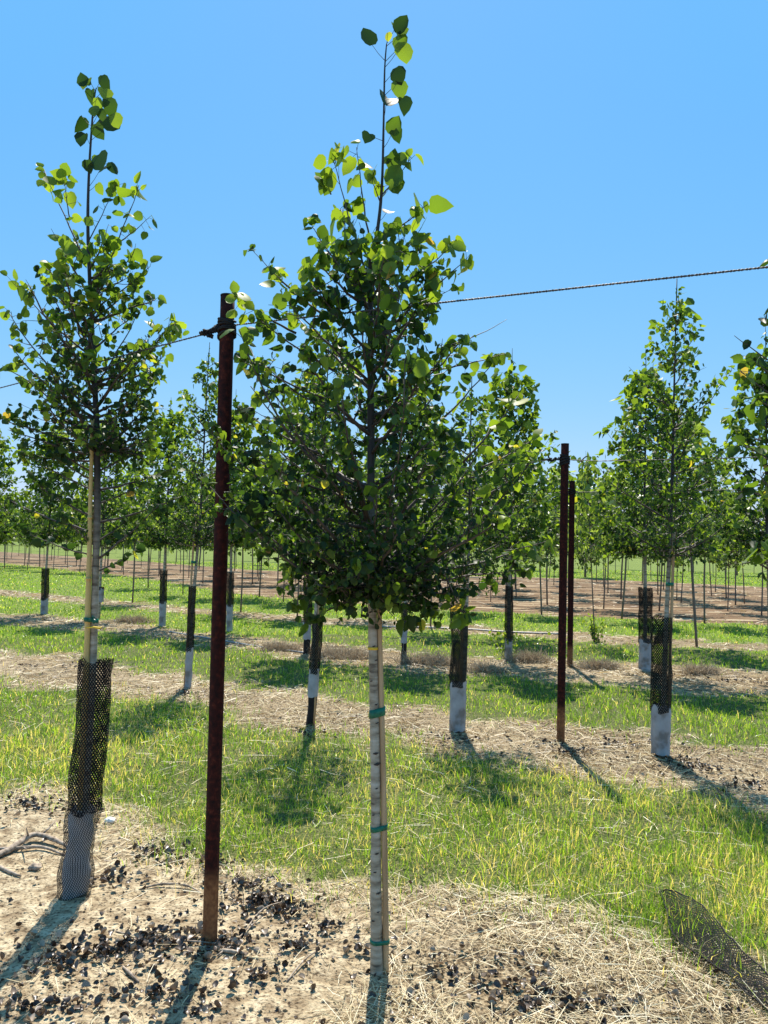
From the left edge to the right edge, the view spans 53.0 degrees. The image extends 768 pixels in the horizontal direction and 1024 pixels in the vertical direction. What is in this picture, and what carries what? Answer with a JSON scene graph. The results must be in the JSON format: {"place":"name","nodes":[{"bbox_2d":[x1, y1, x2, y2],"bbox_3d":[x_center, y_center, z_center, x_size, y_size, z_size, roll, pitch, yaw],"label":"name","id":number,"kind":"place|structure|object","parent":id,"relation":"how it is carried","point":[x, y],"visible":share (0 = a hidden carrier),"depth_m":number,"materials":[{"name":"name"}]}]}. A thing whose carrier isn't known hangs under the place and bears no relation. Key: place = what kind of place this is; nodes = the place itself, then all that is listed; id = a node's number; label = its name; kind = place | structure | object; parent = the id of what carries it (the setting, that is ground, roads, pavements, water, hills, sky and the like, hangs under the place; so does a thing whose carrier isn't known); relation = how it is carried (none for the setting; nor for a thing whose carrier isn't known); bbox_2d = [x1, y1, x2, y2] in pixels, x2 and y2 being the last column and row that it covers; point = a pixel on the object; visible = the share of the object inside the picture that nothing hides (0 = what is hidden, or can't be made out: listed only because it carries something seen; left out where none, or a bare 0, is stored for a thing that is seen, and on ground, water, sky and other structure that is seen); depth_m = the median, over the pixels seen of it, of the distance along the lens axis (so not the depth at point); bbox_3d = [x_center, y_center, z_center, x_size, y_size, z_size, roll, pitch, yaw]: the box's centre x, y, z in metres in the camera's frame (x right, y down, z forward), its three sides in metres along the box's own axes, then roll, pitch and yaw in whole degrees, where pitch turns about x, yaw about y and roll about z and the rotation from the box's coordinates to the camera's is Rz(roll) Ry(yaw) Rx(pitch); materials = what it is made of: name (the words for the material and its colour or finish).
{"place":"outdoors","nodes":[
{"label":"outdoors","id":0,"kind":"place"},
{"bbox_2d":[0,541,767,1023],"bbox_3d":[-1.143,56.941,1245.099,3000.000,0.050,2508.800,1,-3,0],"label":"ground","id":1,"kind":"structure","parent":0,"point":[296,997],"depth_m":4.37,"materials":[{"name":"soil"}]},
{"bbox_2d":[0,865,21,876],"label":"fallen branch","id":2,"kind":"object","parent":1,"relation":"on","point":[4,869],"visible":1,"depth_m":3.46,"materials":[{"name":"grey wood"}]},
{"bbox_2d":[0,495,24,568],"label":"young tree","id":3,"kind":"object","parent":1,"relation":"on","point":[7,520],"visible":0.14,"depth_m":38.63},
{"bbox_2d":[0,429,35,544],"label":"aspen tree","id":4,"kind":"object","parent":1,"relation":"on","point":[5,448],"visible":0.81,"depth_m":16.09,"materials":[{"name":"green plant"}]},
{"bbox_2d":[8,493,31,564],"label":"young tree","id":5,"kind":"object","parent":1,"relation":"on","point":[30,496],"visible":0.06,"depth_m":43.33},
{"bbox_2d":[14,509,42,569],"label":"young tree","id":6,"kind":"object","parent":1,"relation":"on","point":[33,522],"visible":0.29,"depth_m":37.33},
{"bbox_2d":[0,845,64,854],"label":"fallen branch","id":7,"kind":"object","parent":1,"relation":"on","point":[35,846],"visible":0.91,"depth_m":3.73,"materials":[{"name":"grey wood"}]},
{"bbox_2d":[0,819,66,856],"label":"fallen branch","id":8,"kind":"object","parent":1,"relation":"on","point":[19,842],"visible":0.85,"depth_m":3.80,"materials":[{"name":"grey wood"}]},
{"bbox_2d":[27,863,41,870],"bbox_3d":[-1.592,1.625,3.515,0.060,0.043,0.049,1,-3,0],"label":"stone","id":9,"kind":"object","parent":1,"relation":"on","point":[34,866],"visible":1,"depth_m":3.50,"materials":[{"name":"beige stone"}]},
{"bbox_2d":[17,481,56,566],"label":"young tree","id":10,"kind":"object","parent":1,"relation":"on","point":[38,499],"visible":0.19,"depth_m":41.73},
{"bbox_2d":[0,411,88,598],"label":"aspen tree","id":11,"kind":"object","parent":1,"relation":"on","point":[60,536],"visible":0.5,"depth_m":15.41,"materials":[{"name":"green plant"}]},
{"bbox_2d":[40,568,49,614],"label":"tree guard","id":12,"kind":"object","parent":1,"relation":"on","point":[44,606],"visible":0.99,"depth_m":15.41,"materials":[{"name":"black"}]},
{"bbox_2d":[43,486,71,569],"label":"young tree","id":13,"kind":"object","parent":1,"relation":"on","point":[61,490],"visible":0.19,"depth_m":36.80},
{"bbox_2d":[70,493,87,571],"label":"young tree","id":14,"kind":"object","parent":1,"relation":"on","point":[79,522],"visible":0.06,"depth_m":35.39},
{"bbox_2d":[56,655,113,900],"bbox_3d":[-1.290,1.149,3.313,0.201,1.051,0.138,1,-3,0],"label":"tree guard","id":15,"kind":"object","parent":1,"relation":"on","point":[76,877],"visible":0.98,"depth_m":3.27,"materials":[{"name":"grey"}]},
{"bbox_2d":[77,419,101,810],"bbox_3d":[-1.262,0.613,3.301,0.076,2.043,0.097,3,-3,-32],"label":"support stake","id":16,"kind":"object","parent":1,"relation":"on","point":[88,620],"visible":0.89,"depth_m":3.32,"materials":[{"name":"brown wood"}]},
{"bbox_2d":[0,72,189,810],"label":"aspen tree","id":17,"kind":"object","parent":1,"relation":"on","point":[66,253],"visible":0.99,"depth_m":3.36,"materials":[{"name":"green plant"}]},
{"bbox_2d":[83,490,120,573],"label":"young tree","id":18,"kind":"object","parent":1,"relation":"on","point":[105,526],"visible":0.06,"depth_m":35.17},
{"bbox_2d":[55,410,150,618],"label":"aspen tree","id":19,"kind":"object","parent":1,"relation":"on","point":[109,483],"visible":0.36,"depth_m":14.65,"materials":[{"name":"green plant"}]},
{"bbox_2d":[99,587,104,601],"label":"tree guard","id":20,"kind":"object","parent":19,"relation":"attached to","point":[101,594],"visible":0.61,"depth_m":14.63,"materials":[{"name":"white"}]},
{"bbox_2d":[102,610,158,624],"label":"dry weed","id":21,"kind":"object","parent":1,"relation":"on","point":[136,619],"visible":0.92,"depth_m":14.13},
{"bbox_2d":[101,460,168,602],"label":"young tree","id":22,"kind":"object","parent":1,"relation":"on","point":[136,471],"visible":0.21,"depth_m":18.81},
{"bbox_2d":[131,487,171,587],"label":"young tree","id":23,"kind":"object","parent":1,"relation":"on","point":[143,542],"visible":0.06,"depth_m":24.89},
{"bbox_2d":[159,570,167,625],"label":"tree guard","id":24,"kind":"object","parent":1,"relation":"on","point":[162,612],"visible":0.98,"depth_m":13.65,"materials":[{"name":"black"}]},
{"bbox_2d":[120,400,213,599],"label":"aspen tree","id":25,"kind":"object","parent":1,"relation":"on","point":[167,428],"visible":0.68,"depth_m":13.67,"materials":[{"name":"green plant"}]},
{"bbox_2d":[139,883,199,892],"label":"fallen branch","id":26,"kind":"object","parent":1,"relation":"on","point":[181,884],"visible":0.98,"depth_m":3.37,"materials":[{"name":"brown wood"}]},
{"bbox_2d":[115,931,234,945],"bbox_3d":[-0.792,1.603,2.889,0.486,0.021,0.042,1,-3,10],"label":"fallen branch","id":27,"kind":"object","parent":1,"relation":"on","point":[196,941],"visible":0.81,"depth_m":2.86,"materials":[{"name":"brown wood"}]},
{"bbox_2d":[162,480,207,594],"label":"young tree","id":28,"kind":"object","parent":1,"relation":"on","point":[168,546],"visible":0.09,"depth_m":21.96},
{"bbox_2d":[184,585,195,688],"bbox_3d":[-1.999,1.290,7.935,0.102,1.072,0.068,1,-3,0],"label":"tree guard","id":29,"kind":"object","parent":1,"relation":"on","point":[188,665],"visible":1,"depth_m":7.91,"materials":[{"name":"black"}]},
{"bbox_2d":[183,515,196,686],"bbox_3d":[-1.994,0.915,7.946,0.094,1.801,0.060,1,-3,0],"label":"support stake","id":30,"kind":"object","parent":1,"relation":"on","point":[192,560],"visible":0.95,"depth_m":7.94,"materials":[{"name":"brown wood"}]},
{"bbox_2d":[179,458,205,577],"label":"young tree","id":31,"kind":"object","parent":1,"relation":"on","point":[192,498],"visible":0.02,"depth_m":32.42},
{"bbox_2d":[181,484,212,582],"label":"young tree","id":32,"kind":"object","parent":1,"relation":"on","point":[199,489],"visible":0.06,"depth_m":28.50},
{"bbox_2d":[160,342,244,646],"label":"aspen tree","id":33,"kind":"object","parent":1,"relation":"on","point":[182,523],"visible":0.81,"depth_m":7.96,"materials":[{"name":"green plant"}]},
{"bbox_2d":[199,293,236,945],"bbox_3d":[-0.665,0.401,2.938,0.142,2.493,0.076,1,-3,0],"label":"steel post","id":34,"kind":"object","parent":1,"relation":"on","point":[216,689],"visible":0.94,"depth_m":2.91,"materials":[{"name":"black metal"}]},
{"bbox_2d":[0,335,199,387],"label":"cable","id":35,"kind":"object","parent":34,"relation":"attached to","point":[126,354],"visible":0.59,"depth_m":3.23,"materials":[{"name":"metal"}]},
{"bbox_2d":[234,266,767,325],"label":"cable","id":36,"kind":"object","parent":34,"relation":"attached to","point":[634,281],"visible":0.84,"depth_m":2.44,"materials":[{"name":"metal"}]},
{"bbox_2d":[183,395,273,604],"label":"aspen tree","id":37,"kind":"object","parent":1,"relation":"on","point":[244,434],"visible":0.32,"depth_m":13.17,"materials":[{"name":"green plant"}]},
{"bbox_2d":[226,572,233,631],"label":"tree guard","id":38,"kind":"object","parent":1,"relation":"on","point":[229,617],"visible":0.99,"depth_m":13.14,"materials":[{"name":"black"}]},
{"bbox_2d":[219,948,244,954],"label":"fallen branch","id":39,"kind":"object","parent":1,"relation":"on","point":[230,951],"visible":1,"depth_m":2.81,"materials":[{"name":"grey wood"}]},
{"bbox_2d":[169,631,302,652],"bbox_3d":[-2.366,1.955,11.647,3.310,0.034,0.146,-1,-3,41],"label":"irrigation hose","id":40,"kind":"object","parent":1,"relation":"on","point":[232,641],"visible":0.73,"depth_m":11.51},
{"bbox_2d":[210,465,275,611],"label":"young tree","id":41,"kind":"object","parent":1,"relation":"on","point":[247,548],"visible":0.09,"depth_m":16.87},
{"bbox_2d":[217,902,280,955],"bbox_3d":[-0.507,1.611,3.026,0.053,0.023,0.520,0,-3,26],"label":"fallen branch","id":42,"kind":"object","parent":1,"relation":"on","point":[222,951],"visible":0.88,"depth_m":3.02,"materials":[{"name":"brown wood"}]},
{"bbox_2d":[240,456,281,596],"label":"young tree","id":43,"kind":"object","parent":1,"relation":"on","point":[269,510],"depth_m":21.64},
{"bbox_2d":[254,637,310,651],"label":"dry weed","id":44,"kind":"object","parent":1,"relation":"on","point":[277,647],"visible":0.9,"depth_m":10.82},
{"bbox_2d":[264,465,338,616],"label":"young tree","id":45,"kind":"object","parent":1,"relation":"on","point":[295,527],"visible":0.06,"depth_m":16.03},
{"bbox_2d":[303,584,311,653],"bbox_3d":[-1.059,1.477,10.626,0.135,0.967,0.105,1,-3,0],"label":"tree guard","id":46,"kind":"object","parent":1,"relation":"on","point":[307,638],"visible":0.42,"depth_m":10.59,"materials":[{"name":"black"}]},
{"bbox_2d":[306,615,322,726],"bbox_3d":[-0.574,1.312,6.370,0.129,0.944,0.078,1,-3,0],"label":"tree guard","id":47,"kind":"object","parent":1,"relation":"on","point":[313,685],"visible":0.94,"depth_m":6.34,"materials":[{"name":"black"}]},
{"bbox_2d":[313,527,323,725],"bbox_3d":[-0.552,0.949,6.379,0.057,1.650,0.060,3,-3,-36],"label":"support stake","id":48,"kind":"object","parent":1,"relation":"on","point":[316,668],"visible":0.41,"depth_m":6.34,"materials":[{"name":"brown wood"}]},
{"bbox_2d":[262,310,375,669],"bbox_3d":[-0.540,0.055,6.412,1.009,3.480,0.958,1,-3,0],"label":"aspen tree","id":49,"kind":"object","parent":1,"relation":"on","point":[327,335],"visible":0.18,"depth_m":6.41,"materials":[{"name":"green plant"}]},
{"bbox_2d":[261,375,379,611],"bbox_3d":[-1.016,-0.087,10.751,1.628,4.131,1.661,4,-4,-45],"label":"aspen tree","id":50,"kind":"object","parent":1,"relation":"on","point":[304,403],"visible":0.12,"depth_m":10.58,"materials":[{"name":"green plant"}]},
{"bbox_2d":[294,642,386,659],"bbox_3d":[-0.618,1.829,10.319,1.177,0.246,0.844,2,-3,-23],"label":"dry weed","id":51,"kind":"object","parent":1,"relation":"on","point":[335,653],"visible":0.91,"depth_m":10.24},
{"bbox_2d":[340,447,395,617],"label":"young tree","id":52,"kind":"object","parent":1,"relation":"on","point":[364,464],"visible":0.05,"depth_m":16.16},
{"bbox_2d":[195,15,556,975],"bbox_3d":[-0.065,-0.092,2.796,1.229,3.486,1.137,-1,-3,36],"label":"aspen tree","id":53,"kind":"object","parent":1,"relation":"on","point":[373,569],"visible":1,"depth_m":2.73,"materials":[{"name":"green plant"}]},
{"bbox_2d":[368,595,389,973],"bbox_3d":[-0.021,0.939,2.757,0.106,1.397,0.048,1,-3,0],"label":"support stake","id":54,"kind":"object","parent":1,"relation":"on","point":[383,827],"visible":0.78,"depth_m":2.74,"materials":[{"name":"brown wood"}]},
{"bbox_2d":[0,725,764,1023],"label":"soil crumbs","id":55,"kind":"object","parent":1,"relation":"on","point":[222,1013],"visible":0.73,"depth_m":2.81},
{"bbox_2d":[0,565,767,1023],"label":"straw litter","id":56,"kind":"object","parent":1,"relation":"on","point":[600,969],"visible":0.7,"depth_m":3.62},
{"bbox_2d":[0,614,767,1023],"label":"dead leaves","id":57,"kind":"object","parent":1,"relation":"on","point":[260,898],"visible":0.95,"depth_m":2.80,"materials":[{"name":"brown plant"}]},
{"bbox_2d":[401,602,407,658],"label":"tree guard","id":58,"kind":"object","parent":1,"relation":"on","point":[404,641],"visible":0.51,"depth_m":10.21,"materials":[{"name":"black"}]},
{"bbox_2d":[350,387,467,622],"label":"aspen tree","id":59,"kind":"object","parent":1,"relation":"on","point":[412,464],"visible":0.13,"depth_m":10.21,"materials":[{"name":"green plant"}]},
{"bbox_2d":[396,422,466,626],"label":"young tree","id":60,"kind":"object","parent":1,"relation":"on","point":[432,443],"visible":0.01,"depth_m":14.27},
{"bbox_2d":[387,643,484,666],"bbox_3d":[0.673,1.825,9.880,1.270,0.266,0.765,1,-3,0],"label":"dry weed","id":61,"kind":"object","parent":1,"relation":"on","point":[427,659],"visible":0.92,"depth_m":9.81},
{"bbox_2d":[433,453,481,587],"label":"young tree","id":62,"kind":"object","parent":1,"relation":"on","point":[475,547],"visible":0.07,"depth_m":18.58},
{"bbox_2d":[449,604,467,732],"bbox_3d":[0.613,1.281,6.350,0.152,1.056,0.122,1,-3,0],"label":"tree guard","id":63,"kind":"object","parent":1,"relation":"on","point":[458,697],"visible":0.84,"depth_m":6.30,"materials":[{"name":"black"}]},
{"bbox_2d":[459,536,465,682],"bbox_3d":[0.659,0.997,6.356,0.057,1.600,0.060,-1,-3,36],"label":"support stake","id":64,"kind":"object","parent":1,"relation":"on","point":[461,611],"visible":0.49,"depth_m":6.34,"materials":[{"name":"brown wood"}]},
{"bbox_2d":[406,378,531,731],"bbox_3d":[0.682,0.333,6.367,1.078,2.970,0.984,1,-3,0],"label":"aspen tree","id":65,"kind":"object","parent":1,"relation":"on","point":[479,431],"visible":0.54,"depth_m":6.37,"materials":[{"name":"green plant"}]},
{"bbox_2d":[382,626,557,634],"bbox_3d":[1.443,2.131,13.949,3.408,0.044,0.254,1,-3,10],"label":"irrigation hose","id":66,"kind":"object","parent":1,"relation":"on","point":[485,630],"visible":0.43,"depth_m":13.85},
{"bbox_2d":[467,656,510,673],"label":"dry weed","id":67,"kind":"object","parent":1,"relation":"on","point":[480,667],"visible":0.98,"depth_m":9.35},
{"bbox_2d":[504,585,512,659],"bbox_3d":[1.681,1.496,10.355,0.122,1.028,0.094,1,-3,0],"label":"tree guard","id":68,"kind":"object","parent":1,"relation":"on","point":[507,647],"visible":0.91,"depth_m":10.32,"materials":[{"name":"black"}]},
{"bbox_2d":[464,433,554,594],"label":"young tree","id":69,"kind":"object","parent":1,"relation":"on","point":[537,511],"visible":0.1,"depth_m":13.36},
{"bbox_2d":[445,358,578,638],"bbox_3d":[1.695,-0.114,10.361,1.648,4.259,1.752,-1,-3,41],"label":"aspen tree","id":70,"kind":"object","parent":1,"relation":"on","point":[522,425],"visible":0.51,"depth_m":10.32,"materials":[{"name":"green plant"}]},
{"bbox_2d":[501,511,536,596],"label":"young tree","id":71,"kind":"object","parent":1,"relation":"on","point":[520,561],"visible":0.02,"depth_m":23.96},
{"bbox_2d":[488,620,550,659],"bbox_3d":[1.737,1.695,10.347,0.622,0.626,0.808,2,-3,-27],"label":"leafy shoot","id":72,"kind":"object","parent":1,"relation":"on","point":[503,640],"visible":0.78,"depth_m":10.34,"materials":[{"name":"green plant"}]},
{"bbox_2d":[498,641,557,664],"bbox_3d":[1.919,1.866,10.269,0.925,0.269,0.638,1,-3,0],"label":"dry weed","id":73,"kind":"object","parent":1,"relation":"on","point":[527,657],"visible":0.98,"depth_m":10.18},
{"bbox_2d":[515,490,568,614],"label":"young tree","id":74,"kind":"object","parent":1,"relation":"on","point":[547,561],"visible":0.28,"depth_m":17.48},
{"bbox_2d":[517,467,582,604],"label":"young tree","id":75,"kind":"object","parent":1,"relation":"on","point":[553,499],"visible":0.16,"depth_m":21.07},
{"bbox_2d":[544,443,587,741],"bbox_3d":[1.435,0.641,6.105,0.352,2.379,0.086,1,-3,0],"label":"steel post","id":76,"kind":"object","parent":1,"relation":"on","point":[564,460],"visible":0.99,"depth_m":6.08,"materials":[{"name":"black metal"}]},
{"bbox_2d":[570,457,756,460],"bbox_3d":[2.344,-0.405,5.807,1.868,0.026,0.053,0,-3,22],"label":"cable","id":77,"kind":"object","parent":76,"relation":"attached to","point":[664,459],"visible":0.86,"depth_m":5.90,"materials":[{"name":"metal"}]},
{"bbox_2d":[546,460,585,537],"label":"young tree","id":78,"kind":"object","parent":1,"relation":"on","point":[558,471],"visible":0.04,"depth_m":28.25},
{"bbox_2d":[567,481,575,666],"bbox_3d":[2.425,0.809,9.960,0.103,2.428,0.100,1,-3,0],"label":"steel post","id":79,"kind":"object","parent":1,"relation":"on","point":[571,491],"visible":1,"depth_m":9.94,"materials":[{"name":"black metal"}]},
{"bbox_2d":[552,488,595,557],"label":"young tree","id":80,"kind":"object","parent":1,"relation":"on","point":[578,540],"visible":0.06,"depth_m":24.40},
{"bbox_2d":[575,472,596,576],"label":"young tree","id":81,"kind":"object","parent":1,"relation":"on","point":[580,487],"visible":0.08,"depth_m":42.88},
{"bbox_2d":[568,452,613,640],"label":"young tree","id":82,"kind":"object","parent":1,"relation":"on","point":[586,486],"visible":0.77,"depth_m":12.65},
{"bbox_2d":[581,613,606,642],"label":"leafy shoot","id":83,"kind":"object","parent":1,"relation":"on","point":[593,633],"visible":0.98,"depth_m":12.59,"materials":[{"name":"green plant"}]},
{"bbox_2d":[566,650,632,670],"bbox_3d":[2.703,1.857,9.794,0.927,0.276,0.538,1,-3,8],"label":"dry weed","id":84,"kind":"object","parent":1,"relation":"on","point":[598,664],"visible":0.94,"depth_m":9.71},
{"bbox_2d":[577,474,624,608],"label":"young tree","id":85,"kind":"object","parent":1,"relation":"on","point":[604,483],"visible":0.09,"depth_m":19.91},
{"bbox_2d":[584,469,630,592],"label":"young tree","id":86,"kind":"object","parent":1,"relation":"on","point":[598,535],"visible":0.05,"depth_m":27.33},
{"bbox_2d":[593,480,648,598],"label":"young tree","id":87,"kind":"object","parent":1,"relation":"on","point":[620,549],"visible":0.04,"depth_m":23.96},
{"bbox_2d":[590,441,662,618],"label":"young tree","id":88,"kind":"object","parent":1,"relation":"on","point":[613,503],"visible":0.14,"depth_m":16.79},
{"bbox_2d":[575,352,706,639],"bbox_3d":[3.263,-0.048,9.716,1.628,4.131,1.661,1,-3,7],"label":"aspen tree","id":89,"kind":"object","parent":1,"relation":"on","point":[625,544],"visible":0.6,"depth_m":9.70,"materials":[{"name":"green plant"}]},
{"bbox_2d":[638,587,652,671],"bbox_3d":[3.282,1.475,9.676,0.184,1.070,0.146,1,-3,0],"label":"tree guard","id":90,"kind":"object","parent":1,"relation":"on","point":[644,659],"visible":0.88,"depth_m":9.62,"materials":[{"name":"black"}]},
{"bbox_2d":[631,503,683,610],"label":"young tree","id":91,"kind":"object","parent":1,"relation":"on","point":[658,564],"visible":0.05,"depth_m":19.44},
{"bbox_2d":[649,614,672,755],"bbox_3d":[2.062,1.286,5.724,0.167,1.046,0.129,1,-3,0],"label":"tree guard","id":92,"kind":"object","parent":1,"relation":"on","point":[660,727],"visible":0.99,"depth_m":5.68,"materials":[{"name":"black"}]},
{"bbox_2d":[665,519,675,705],"bbox_3d":[2.130,0.924,5.731,0.059,1.751,0.065,3,-3,-42],"label":"support stake","id":93,"kind":"object","parent":1,"relation":"on","point":[671,583],"visible":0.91,"depth_m":5.73,"materials":[{"name":"brown wood"}]},
{"bbox_2d":[595,280,747,756],"bbox_3d":[2.173,0.021,5.769,0.979,3.601,0.859,3,-3,-31],"label":"aspen tree","id":94,"kind":"object","parent":1,"relation":"on","point":[682,519],"visible":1,"depth_m":5.76,"materials":[{"name":"green plant"}]},
{"bbox_2d":[656,484,709,602],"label":"young tree","id":95,"kind":"object","parent":1,"relation":"on","point":[685,557],"visible":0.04,"depth_m":22.93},
{"bbox_2d":[628,406,746,646],"bbox_3d":[4.911,0.230,12.536,1.886,3.921,1.939,-2,-7,4],"label":"young tree","id":96,"kind":"object","parent":1,"relation":"on","point":[716,491],"visible":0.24,"depth_m":12.34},
{"bbox_2d":[671,657,731,675],"bbox_3d":[3.945,1.883,9.546,0.717,0.252,0.520,3,-3,-30],"label":"dry weed","id":97,"kind":"object","parent":1,"relation":"on","point":[700,669],"visible":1,"depth_m":9.49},
{"bbox_2d":[679,459,740,623],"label":"young tree","id":98,"kind":"object","parent":1,"relation":"on","point":[705,550],"visible":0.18,"depth_m":16.30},
{"bbox_2d":[659,888,767,1010],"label":"discarded net","id":99,"kind":"object","parent":1,"relation":"on","point":[685,898],"visible":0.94,"depth_m":2.87,"materials":[{"name":"black"}]},
{"bbox_2d":[710,507,733,597],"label":"young tree","id":100,"kind":"object","parent":1,"relation":"on","point":[711,561],"visible":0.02,"depth_m":25.71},
{"bbox_2d":[685,326,767,628],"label":"aspen tree","id":101,"kind":"object","parent":1,"relation":"on","point":[745,536],"visible":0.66,"depth_m":9.27,"materials":[{"name":"green plant"}]},
{"bbox_2d":[708,511,748,610],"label":"young tree","id":102,"kind":"object","parent":1,"relation":"on","point":[735,564],"visible":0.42,"depth_m":19.95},
{"bbox_2d":[699,484,759,604],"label":"young tree","id":103,"kind":"object","parent":1,"relation":"on","point":[733,490],"visible":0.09,"depth_m":22.50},
{"bbox_2d":[725,504,756,603],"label":"young tree","id":104,"kind":"object","parent":1,"relation":"on","point":[742,568],"visible":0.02,"depth_m":23.07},
{"bbox_2d":[727,259,767,581],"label":"aspen tree","id":105,"kind":"object","parent":1,"relation":"on","point":[761,451],"visible":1,"depth_m":2.27,"materials":[{"name":"green plant"}]},
{"bbox_2d":[729,488,766,615],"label":"young tree","id":106,"kind":"object","parent":1,"relation":"on","point":[747,519],"visible":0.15,"depth_m":18.76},
{"bbox_2d":[0,560,767,1016],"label":"grass","id":107,"kind":"structure","parent":0,"point":[504,848],"depth_m":4.89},
{"bbox_2d":[0,0,767,530],"label":"sky","id":108,"kind":"structure","parent":0,"point":[570,143],"materials":[{"name":"blue"}]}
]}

